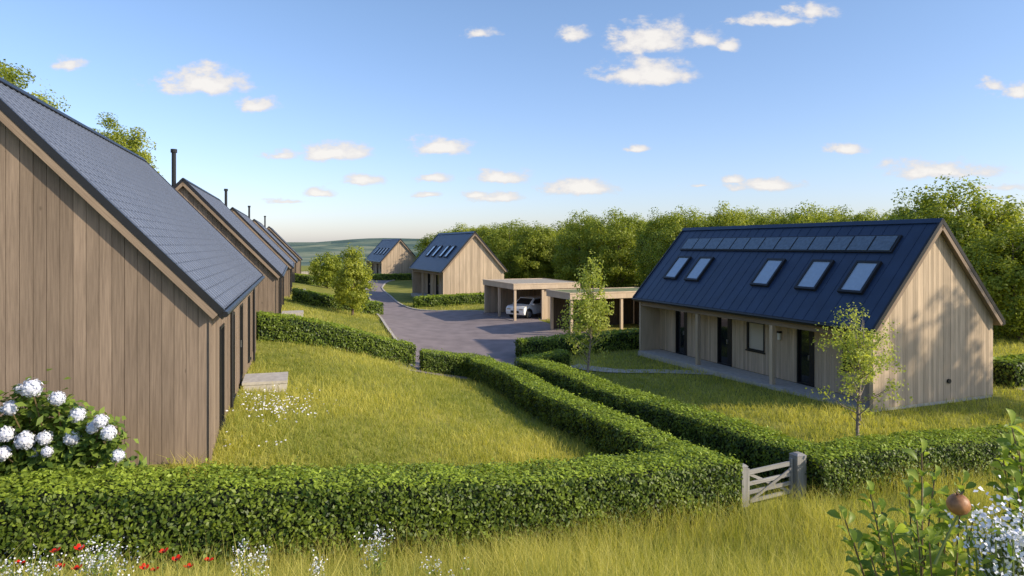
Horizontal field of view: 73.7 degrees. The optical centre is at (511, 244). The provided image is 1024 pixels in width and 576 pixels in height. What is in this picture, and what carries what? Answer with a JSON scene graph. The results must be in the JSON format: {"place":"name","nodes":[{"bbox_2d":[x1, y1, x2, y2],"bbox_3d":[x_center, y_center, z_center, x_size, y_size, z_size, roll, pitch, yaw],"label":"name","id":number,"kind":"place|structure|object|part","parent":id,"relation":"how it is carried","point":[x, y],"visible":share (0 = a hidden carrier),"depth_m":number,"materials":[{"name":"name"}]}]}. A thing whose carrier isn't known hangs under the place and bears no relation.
{"place":"outdoors","nodes":[
{"label":"outdoors","id":0,"kind":"place"},
{"bbox_2d":[366,280,566,378],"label":"road","id":1,"kind":"structure","parent":0,"point":[479,332],"depth_m":43.02,"materials":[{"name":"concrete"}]},
{"bbox_2d":[366,280,413,367],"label":"kerb","id":2,"kind":"structure","parent":1,"relation":"on","point":[385,325],"depth_m":42.67,"materials":[{"name":"concrete"}]},
{"bbox_2d":[381,280,483,311],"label":"kerb","id":3,"kind":"structure","parent":1,"relation":"on","point":[421,309],"depth_m":56.70,"materials":[{"name":"concrete"}]},
{"bbox_2d":[0,0,1023,241],"label":"sky","id":4,"kind":"structure","parent":0,"point":[331,120],"materials":[{"name":"blue"}]},
{"bbox_2d":[82,238,1023,575],"bbox_3d":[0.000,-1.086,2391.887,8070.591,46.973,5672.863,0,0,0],"label":"ground","id":5,"kind":"structure","parent":0,"point":[400,290],"depth_m":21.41,"materials":[{"name":"green plant"}]},
{"bbox_2d":[0,544,66,575],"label":"white wildflower","id":6,"kind":"object","parent":5,"relation":"on","point":[20,571],"visible":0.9,"depth_m":5.89,"materials":[{"name":"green plant"}]},
{"bbox_2d":[0,59,70,111],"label":"leafy tree","id":7,"kind":"object","parent":5,"relation":"on","point":[8,75],"visible":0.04,"depth_m":26.80,"materials":[{"name":"green plant"}]},
{"bbox_2d":[50,547,60,575],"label":"poppy","id":8,"kind":"object","parent":5,"relation":"on","point":[54,550],"visible":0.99,"depth_m":5.85,"materials":[{"name":"red plant"}]},
{"bbox_2d":[0,369,147,486],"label":"hydrangea","id":9,"kind":"object","parent":5,"relation":"on","point":[37,437],"visible":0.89,"depth_m":10.83,"materials":[{"name":"white plant"}]},
{"bbox_2d":[71,564,81,575],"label":"poppy","id":10,"kind":"object","parent":5,"relation":"on","point":[76,567],"visible":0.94,"depth_m":5.78,"materials":[{"name":"red plant"}]},
{"bbox_2d":[74,543,84,574],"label":"poppy","id":11,"kind":"object","parent":5,"relation":"on","point":[78,547],"visible":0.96,"depth_m":6.01,"materials":[{"name":"red plant"}]},
{"bbox_2d":[71,535,139,575],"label":"white wildflower","id":12,"kind":"object","parent":5,"relation":"on","point":[104,567],"visible":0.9,"depth_m":5.98,"materials":[{"name":"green plant"}]},
{"bbox_2d":[91,112,165,179],"bbox_3d":[-25.985,-2.656,43.978,6.314,11.681,6.157,0,0,-31],"label":"leafy tree","id":13,"kind":"object","parent":5,"relation":"on","point":[134,144],"visible":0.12,"depth_m":43.59,"materials":[{"name":"green plant"}]},
{"bbox_2d":[0,77,264,471],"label":"timber house","id":14,"kind":"structure","parent":5,"relation":"on","point":[130,281],"depth_m":12.52,"materials":[{"name":"brown wood"}]},
{"bbox_2d":[219,323,226,430],"bbox_3d":[-6.370,2.850,14.896,0.180,2.200,0.880,0,0,-17],"label":"window","id":15,"kind":"structure","parent":14,"relation":"in","point":[222,419],"depth_m":15.22,"materials":[{"name":"black glass"}]},
{"bbox_2d":[234,312,236,400],"bbox_3d":[-7.179,2.850,17.471,0.180,2.200,0.880,0,0,-17],"label":"window","id":16,"kind":"structure","parent":14,"relation":"in","point":[234,312],"depth_m":17.81,"materials":[{"name":"black glass"}]},
{"bbox_2d":[240,303,242,381],"bbox_3d":[-8.006,2.840,20.042,0.150,2.180,1.000,0,0,-17],"label":"door","id":17,"kind":"structure","parent":14,"relation":"in","point":[241,306],"depth_m":20.47,"materials":[{"name":"black metal"}]},
{"bbox_2d":[248,295,250,362],"bbox_3d":[-8.997,2.850,23.242,0.180,2.200,0.980,0,0,-17],"label":"window","id":18,"kind":"structure","parent":14,"relation":"in","point":[249,358],"depth_m":23.08,"materials":[{"name":"black glass"}]},
{"bbox_2d":[139,563,148,573],"bbox_3d":[-3.359,3.128,6.237,0.083,0.412,0.082,0,0,1],"label":"poppy","id":19,"kind":"object","parent":5,"relation":"on","point":[144,566],"visible":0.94,"depth_m":6.24,"materials":[{"name":"red plant"}]},
{"bbox_2d":[159,547,167,574],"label":"poppy","id":20,"kind":"object","parent":5,"relation":"on","point":[163,551],"visible":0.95,"depth_m":6.09,"materials":[{"name":"red plant"}]},
{"bbox_2d":[172,554,181,572],"bbox_3d":[-2.911,2.968,5.928,0.082,0.526,0.083,0,0,-23],"label":"poppy","id":21,"kind":"object","parent":5,"relation":"on","point":[178,557],"visible":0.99,"depth_m":5.93,"materials":[{"name":"red plant"}]},
{"bbox_2d":[204,557,213,575],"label":"poppy","id":22,"kind":"object","parent":5,"relation":"on","point":[209,560],"visible":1,"depth_m":5.85,"materials":[{"name":"red plant"}]},
{"bbox_2d":[170,149,287,313],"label":"timber house","id":23,"kind":"structure","parent":5,"relation":"on","point":[240,236],"depth_m":32.83,"materials":[{"name":"brown wood"}]},
{"bbox_2d":[279,277,279,313],"bbox_3d":[-12.877,2.875,37.596,0.145,2.150,0.800,0,0,-17],"label":"window","id":24,"kind":"structure","parent":23,"relation":"in","point":[279,277],"depth_m":37.94,"materials":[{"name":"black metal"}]},
{"bbox_2d":[230,538,269,575],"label":"white wildflower","id":25,"kind":"object","parent":5,"relation":"on","point":[248,555],"visible":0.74,"depth_m":6.40,"materials":[{"name":"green plant"}]},
{"bbox_2d":[224,189,294,297],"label":"timber house","id":26,"kind":"structure","parent":5,"relation":"on","point":[251,225],"depth_m":52.99,"materials":[{"name":"brown wood"}]},
{"bbox_2d":[242,372,287,391],"bbox_3d":[-7.234,4.270,20.072,1.220,0.760,1.394,0,0,-17],"label":"doorstep","id":27,"kind":"object","parent":5,"relation":"on","point":[257,380],"visible":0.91,"depth_m":19.56,"materials":[{"name":"concrete"}]},
{"bbox_2d":[223,385,319,446],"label":"daisies","id":28,"kind":"object","parent":5,"relation":"on","point":[275,408],"visible":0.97,"depth_m":16.75,"materials":[{"name":"white plant"}]},
{"bbox_2d":[248,206,297,282],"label":"timber house","id":29,"kind":"structure","parent":5,"relation":"on","point":[276,241],"depth_m":73.84,"materials":[{"name":"brown wood"}]},
{"bbox_2d":[264,216,302,273],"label":"timber house","id":30,"kind":"structure","parent":5,"relation":"on","point":[286,245],"depth_m":94.77,"materials":[{"name":"brown wood"}]},
{"bbox_2d":[282,310,303,316],"bbox_3d":[-12.914,4.320,40.202,1.220,0.760,1.394,0,0,-17],"label":"doorstep","id":31,"kind":"object","parent":5,"relation":"on","point":[298,312],"visible":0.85,"depth_m":39.69,"materials":[{"name":"concrete"}]},
{"bbox_2d":[295,273,335,287],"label":"hedge","id":32,"kind":"object","parent":5,"relation":"on","point":[303,278],"visible":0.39,"depth_m":75.11,"materials":[{"name":"green plant"}]},
{"bbox_2d":[309,550,327,575],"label":"white wildflower","id":33,"kind":"object","parent":5,"relation":"on","point":[317,568],"visible":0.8,"depth_m":6.61,"materials":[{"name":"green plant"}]},
{"bbox_2d":[306,251,344,287],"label":"round tree","id":34,"kind":"object","parent":5,"relation":"on","point":[326,271],"visible":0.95,"depth_m":71.25,"materials":[{"name":"green plant"}]},
{"bbox_2d":[256,310,417,365],"bbox_3d":[-7.862,4.411,31.143,7.458,3.155,1.787,0,0,-31],"label":"hedge","id":35,"kind":"object","parent":5,"relation":"on","point":[271,326],"visible":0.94,"depth_m":30.34,"materials":[{"name":"green plant"}]},
{"bbox_2d":[291,287,383,314],"bbox_3d":[-13.024,4.341,51.244,6.922,2.479,2.004,0,0,-28],"label":"hedge","id":36,"kind":"object","parent":5,"relation":"on","point":[312,298],"visible":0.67,"depth_m":50.16,"materials":[{"name":"green plant"}]},
{"bbox_2d":[328,243,377,314],"bbox_3d":[-11.175,2.435,47.958,2.984,5.595,3.302,0,0,-35],"label":"round tree","id":37,"kind":"object","parent":5,"relation":"on","point":[346,282],"visible":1,"depth_m":47.58,"materials":[{"name":"green plant"}]},
{"bbox_2d":[0,443,746,575],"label":"hedge","id":38,"kind":"object","parent":5,"relation":"on","point":[201,511],"visible":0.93,"depth_m":10.68,"materials":[{"name":"green plant"}]},
{"bbox_2d":[354,522,394,575],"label":"white wildflower","id":39,"kind":"object","parent":5,"relation":"on","point":[374,556],"visible":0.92,"depth_m":7.17,"materials":[{"name":"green plant"}]},
{"bbox_2d":[365,239,415,278],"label":"metal roofed house","id":40,"kind":"structure","parent":5,"relation":"on","point":[390,256],"depth_m":106.52,"materials":[{"name":"wood"}]},
{"bbox_2d":[369,273,411,279],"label":"hedge","id":41,"kind":"object","parent":5,"relation":"on","point":[396,276],"visible":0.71,"depth_m":102.03,"materials":[{"name":"green plant"}]},
{"bbox_2d":[413,228,454,261],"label":"leafy tree","id":42,"kind":"object","parent":5,"relation":"on","point":[424,244],"visible":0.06,"depth_m":98.02,"materials":[{"name":"green plant"}]},
{"bbox_2d":[420,552,468,575],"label":"white wildflower","id":43,"kind":"object","parent":5,"relation":"on","point":[436,564],"visible":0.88,"depth_m":7.02,"materials":[{"name":"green plant"}]},
{"bbox_2d":[412,292,483,307],"bbox_3d":[-5.036,4.843,59.505,7.264,1.435,1.890,0,0,-15],"label":"hedge","id":44,"kind":"object","parent":5,"relation":"on","point":[456,299],"visible":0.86,"depth_m":58.71,"materials":[{"name":"green plant"}]},
{"bbox_2d":[409,231,507,296],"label":"metal roofed house","id":45,"kind":"structure","parent":5,"relation":"on","point":[454,263],"depth_m":63.71,"materials":[{"name":"wood"}]},
{"bbox_2d":[428,274,429,293],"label":"door","id":46,"kind":"structure","parent":45,"relation":"in","point":[428,274],"depth_m":71.31,"materials":[{"name":"black metal"}]},
{"bbox_2d":[436,275,438,294],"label":"door","id":47,"kind":"structure","parent":45,"relation":"in","point":[437,276],"depth_m":68.45,"materials":[{"name":"black metal"}]},
{"bbox_2d":[448,222,486,241],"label":"leafy tree","id":48,"kind":"object","parent":5,"relation":"on","point":[461,228],"visible":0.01,"depth_m":91.81,"materials":[{"name":"green plant"}]},
{"bbox_2d":[462,224,490,231],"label":"leafy tree","id":49,"kind":"object","parent":5,"relation":"on","point":[481,226],"depth_m":103.55,"materials":[{"name":"green plant"}]},
{"bbox_2d":[471,222,511,266],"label":"leafy tree","id":50,"kind":"object","parent":5,"relation":"on","point":[485,234],"visible":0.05,"depth_m":89.04,"materials":[{"name":"green plant"}]},
{"bbox_2d":[478,221,517,238],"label":"leafy tree","id":51,"kind":"object","parent":5,"relation":"on","point":[503,225],"depth_m":100.87,"materials":[{"name":"green plant"}]},
{"bbox_2d":[0,454,1023,575],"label":"meadow grass","id":52,"kind":"structure","parent":5,"relation":"on","point":[583,560],"depth_m":10.31,"materials":[{"name":"green plant"}]},
{"bbox_2d":[484,219,540,278],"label":"leafy tree","id":53,"kind":"object","parent":5,"relation":"on","point":[498,241],"visible":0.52,"depth_m":82.09,"materials":[{"name":"green plant"}]},
{"bbox_2d":[507,222,539,267],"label":"leafy tree","id":54,"kind":"object","parent":5,"relation":"on","point":[513,238],"visible":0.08,"depth_m":97.08,"materials":[{"name":"green plant"}]},
{"bbox_2d":[483,278,579,320],"bbox_3d":[1.305,4.275,50.665,5.180,3.210,6.380,0,0,-22],"label":"carport","id":55,"kind":"object","parent":5,"relation":"on","point":[500,295],"visible":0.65,"depth_m":50.14,"materials":[{"name":"wood"}]},
{"bbox_2d":[506,295,540,318],"bbox_3d":[1.305,4.522,49.592,1.895,1.457,3.532,0,0,40],"label":"parked car","id":56,"kind":"object","parent":55,"relation":"on","point":[528,307],"visible":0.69,"depth_m":48.73,"materials":[{"name":"white paint"}]},
{"bbox_3d":[1.763,4.069,49.059,0.077,0.342,1.133,0,0,40],"label":"side window","id":57,"kind":"part","parent":56,"relation":"part of","materials":[{"name":"black glass"}]},
{"bbox_2d":[511,221,560,279],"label":"leafy tree","id":58,"kind":"object","parent":5,"relation":"on","point":[542,268],"visible":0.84,"depth_m":80.49,"materials":[{"name":"green plant"}]},
{"bbox_2d":[530,226,573,279],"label":"leafy tree","id":59,"kind":"object","parent":5,"relation":"on","point":[561,232],"visible":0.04,"depth_m":84.65,"materials":[{"name":"green plant"}]},
{"bbox_2d":[552,221,571,279],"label":"leafy tree","id":60,"kind":"object","parent":5,"relation":"on","point":[562,224],"depth_m":94.31,"materials":[{"name":"green plant"}]},
{"bbox_2d":[417,348,716,463],"bbox_3d":[1.014,5.349,23.732,3.387,1.777,18.899,0,0,-26],"label":"hedge","id":61,"kind":"object","parent":5,"relation":"on","point":[612,432],"visible":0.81,"depth_m":20.85,"materials":[{"name":"green plant"}]},
{"bbox_2d":[514,328,638,357],"bbox_3d":[3.633,5.205,35.823,7.105,1.572,1.548,0,0,-14],"label":"hedge","id":62,"kind":"object","parent":5,"relation":"on","point":[625,339],"visible":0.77,"depth_m":35.39,"materials":[{"name":"green plant"}]},
{"bbox_2d":[549,208,609,288],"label":"leafy tree","id":63,"kind":"object","parent":5,"relation":"on","point":[563,260],"visible":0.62,"depth_m":72.68,"materials":[{"name":"green plant"}]},
{"bbox_2d":[556,249,615,371],"bbox_3d":[3.458,3.091,30.460,2.406,5.939,2.619,0,0,-43],"label":"birch sapling","id":64,"kind":"object","parent":5,"relation":"on","point":[591,314],"visible":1,"depth_m":30.30,"materials":[{"name":"green plant"}]},
{"bbox_2d":[546,287,638,333],"bbox_3d":[5.813,4.415,42.833,6.580,3.170,3.380,0,0,-22],"label":"carport","id":65,"kind":"object","parent":5,"relation":"on","point":[625,309],"visible":0.3,"depth_m":43.23,"materials":[{"name":"wood"}]},
{"bbox_2d":[574,220,622,279],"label":"leafy tree","id":66,"kind":"object","parent":5,"relation":"on","point":[587,242],"visible":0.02,"depth_m":78.65,"materials":[{"name":"green plant"}]},
{"bbox_2d":[580,206,652,287],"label":"leafy tree","id":67,"kind":"object","parent":5,"relation":"on","point":[616,232],"visible":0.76,"depth_m":69.58,"materials":[{"name":"green plant"}]},
{"bbox_2d":[606,221,654,286],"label":"leafy tree","id":68,"kind":"object","parent":5,"relation":"on","point":[639,284],"visible":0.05,"depth_m":76.69,"materials":[{"name":"green plant"}]},
{"bbox_2d":[616,214,648,282],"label":"leafy tree","id":69,"kind":"object","parent":5,"relation":"on","point":[633,223],"visible":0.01,"depth_m":90.10,"materials":[{"name":"green plant"}]},
{"bbox_2d":[629,207,679,286],"bbox_3d":[14.085,0.861,64.249,5.511,8.890,5.541,0,0,-17],"label":"leafy tree","id":70,"kind":"object","parent":5,"relation":"on","point":[645,253],"visible":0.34,"depth_m":63.63,"materials":[{"name":"green plant"}]},
{"bbox_2d":[514,348,816,486],"bbox_3d":[3.567,5.375,23.736,2.907,1.705,17.301,0,0,-17],"label":"hedge","id":71,"kind":"object","parent":5,"relation":"on","point":[755,447],"visible":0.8,"depth_m":19.57,"materials":[{"name":"green plant"}]},
{"bbox_2d":[650,204,717,270],"bbox_3d":[15.368,0.822,60.975,6.168,8.989,6.392,0,0,-28],"label":"leafy tree","id":72,"kind":"object","parent":5,"relation":"on","point":[668,235],"visible":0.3,"depth_m":60.31,"materials":[{"name":"green plant"}]},
{"bbox_2d":[682,210,709,228],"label":"leafy tree","id":73,"kind":"object","parent":5,"relation":"on","point":[696,216],"visible":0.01,"depth_m":75.06,"materials":[{"name":"green plant"}]},
{"bbox_2d":[702,214,715,226],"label":"leafy tree","id":74,"kind":"object","parent":5,"relation":"on","point":[705,224],"depth_m":67.72,"materials":[{"name":"green plant"}]},
{"bbox_2d":[702,200,753,226],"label":"leafy tree","id":75,"kind":"object","parent":5,"relation":"on","point":[721,219],"visible":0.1,"depth_m":59.59,"materials":[{"name":"green plant"}]},
{"bbox_2d":[737,463,747,506],"bbox_3d":[4.920,5.297,14.560,0.170,1.241,0.170,0,0,-20],"label":"gate post","id":76,"kind":"object","parent":5,"relation":"on","point":[744,483],"visible":0.38,"depth_m":14.49,"materials":[{"name":"grey wood"}]},
{"bbox_2d":[727,206,774,225],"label":"leafy tree","id":77,"kind":"object","parent":5,"relation":"on","point":[761,220],"visible":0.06,"depth_m":59.57,"materials":[{"name":"green plant"}]},
{"bbox_2d":[751,207,784,224],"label":"leafy tree","id":78,"kind":"object","parent":5,"relation":"on","point":[773,215],"visible":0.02,"depth_m":69.63,"materials":[{"name":"green plant"}]},
{"bbox_2d":[768,210,799,224],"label":"leafy tree","id":79,"kind":"object","parent":5,"relation":"on","point":[778,218],"visible":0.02,"depth_m":59.61,"materials":[{"name":"green plant"}]},
{"bbox_2d":[789,451,806,499],"bbox_3d":[6.320,5.265,15.090,0.270,1.341,0.270,0,0,-20],"label":"gate post","id":80,"kind":"object","parent":5,"relation":"on","point":[799,466],"visible":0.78,"depth_m":14.99,"materials":[{"name":"grey wood"}]},
{"bbox_2d":[748,458,792,505],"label":"wooden gate","id":81,"kind":"structure","parent":80,"relation":"attached to","point":[777,478],"depth_m":14.82,"materials":[{"name":"grey wood"}]},
{"bbox_2d":[773,201,839,223],"bbox_3d":[23.942,0.807,55.950,5.947,8.948,6.163,0,0,-45],"label":"leafy tree","id":82,"kind":"object","parent":5,"relation":"on","point":[795,216],"visible":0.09,"depth_m":55.35,"materials":[{"name":"green plant"}]},
{"bbox_2d":[798,206,831,222],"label":"leafy tree","id":83,"kind":"object","parent":5,"relation":"on","point":[824,210],"visible":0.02,"depth_m":67.21,"materials":[{"name":"green plant"}]},
{"bbox_2d":[632,218,1005,411],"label":"metal roofed house","id":84,"kind":"structure","parent":5,"relation":"on","point":[761,299],"depth_m":25.12,"materials":[{"name":"metal"}]},
{"bbox_2d":[675,311,686,355],"bbox_3d":[8.275,4.245,33.192,0.150,2.150,0.900,0,0,-22],"label":"door","id":85,"kind":"structure","parent":84,"relation":"in","point":[680,317],"depth_m":33.28,"materials":[{"name":"black glass"}]},
{"bbox_2d":[717,317,731,366],"bbox_3d":[9.456,4.245,30.245,0.150,2.150,0.950,0,0,-22],"label":"door","id":86,"kind":"structure","parent":84,"relation":"in","point":[724,325],"depth_m":30.34,"materials":[{"name":"black glass"}]},
{"bbox_2d":[745,321,764,353],"bbox_3d":[10.167,3.845,28.428,0.180,1.250,1.130,0,0,-22],"label":"window","id":87,"kind":"structure","parent":84,"relation":"in","point":[755,332],"depth_m":28.53,"materials":[{"name":"grey glass"}]},
{"bbox_2d":[797,329,813,386],"bbox_3d":[11.187,4.245,25.928,0.150,2.150,0.850,0,0,-22],"label":"door","id":88,"kind":"structure","parent":84,"relation":"in","point":[805,351],"depth_m":26.01,"materials":[{"name":"black glass"}]},
{"bbox_2d":[841,336,864,374],"bbox_3d":[11.982,3.845,23.904,0.180,1.250,0.980,0,0,-22],"label":"window","id":89,"kind":"structure","parent":84,"relation":"in","point":[845,362],"depth_m":24.21,"materials":[{"name":"black metal"}]},
{"bbox_2d":[810,205,843,222],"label":"leafy tree","id":90,"kind":"object","parent":5,"relation":"on","point":[833,215],"depth_m":57.35,"materials":[{"name":"green plant"}]},
{"bbox_2d":[824,206,851,219],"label":"leafy tree","id":91,"kind":"object","parent":5,"relation":"on","point":[844,214],"depth_m":65.81,"materials":[{"name":"green plant"}]},
{"bbox_2d":[835,204,871,221],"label":"leafy tree","id":92,"kind":"object","parent":5,"relation":"on","point":[860,217],"visible":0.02,"depth_m":53.88,"materials":[{"name":"green plant"}]},
{"bbox_2d":[805,302,912,439],"bbox_3d":[9.426,3.635,18.970,2.661,4.088,2.597,0,0,0],"label":"young tree","id":93,"kind":"object","parent":5,"relation":"on","point":[859,354],"visible":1,"depth_m":18.85,"materials":[{"name":"green plant"}]},
{"bbox_2d":[850,206,880,220],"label":"leafy tree","id":94,"kind":"object","parent":5,"relation":"on","point":[869,212],"visible":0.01,"depth_m":63.28,"materials":[{"name":"green plant"}]},
{"bbox_2d":[868,210,891,220],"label":"leafy tree","id":95,"kind":"object","parent":5,"relation":"on","point":[875,218],"visible":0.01,"depth_m":52.23,"materials":[{"name":"green plant"}]},
{"bbox_2d":[783,423,1023,502],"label":"hedge","id":96,"kind":"object","parent":5,"relation":"on","point":[837,463],"visible":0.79,"depth_m":15.66,"materials":[{"name":"green plant"}]},
{"bbox_2d":[826,438,983,575],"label":"fruiting shrub","id":97,"kind":"object","parent":5,"relation":"on","point":[935,556],"visible":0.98,"depth_m":2.03,"materials":[{"name":"green plant"}]},
{"bbox_2d":[883,187,953,224],"bbox_3d":[25.805,0.828,43.285,6.076,9.016,6.109,0,0,-20],"label":"leafy tree","id":98,"kind":"object","parent":5,"relation":"on","point":[900,209],"visible":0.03,"depth_m":43.19,"materials":[{"name":"green plant"}]},
{"bbox_2d":[892,172,1023,309],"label":"leafy tree","id":99,"kind":"object","parent":5,"relation":"on","point":[961,223],"visible":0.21,"depth_m":38.94,"materials":[{"name":"green plant"}]},
{"bbox_2d":[944,475,1023,575],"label":"white wildflower","id":100,"kind":"object","parent":5,"relation":"on","point":[1003,546],"visible":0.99,"depth_m":1.84,"materials":[{"name":"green plant"}]},
{"bbox_2d":[947,194,1023,296],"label":"leafy tree","id":101,"kind":"object","parent":5,"relation":"on","point":[1016,213],"visible":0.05,"depth_m":40.05,"materials":[{"name":"green plant"}]},
{"bbox_2d":[961,220,1023,340],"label":"leafy tree","id":102,"kind":"object","parent":5,"relation":"on","point":[1006,301],"visible":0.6,"depth_m":35.31,"materials":[{"name":"green plant"}]},
{"bbox_2d":[986,408,1023,551],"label":"fruiting shrub","id":103,"kind":"object","parent":5,"relation":"on","point":[1011,466],"visible":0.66,"depth_m":2.10,"materials":[{"name":"green plant"}]},
{"bbox_2d":[993,353,1023,388],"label":"hedge","id":104,"kind":"object","parent":5,"relation":"on","point":[1008,370],"visible":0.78,"depth_m":25.43,"materials":[{"name":"green plant"}]},
{"bbox_2d":[1002,210,1023,293],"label":"leafy tree","id":105,"kind":"object","parent":5,"relation":"on","point":[1019,253],"visible":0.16,"depth_m":36.92,"materials":[{"name":"green plant"}]},
{"bbox_2d":[570,364,711,374],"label":"path","id":106,"kind":"structure","parent":0,"point":[615,371],"depth_m":30.51,"materials":[{"name":"grey concrete"}]}
]}

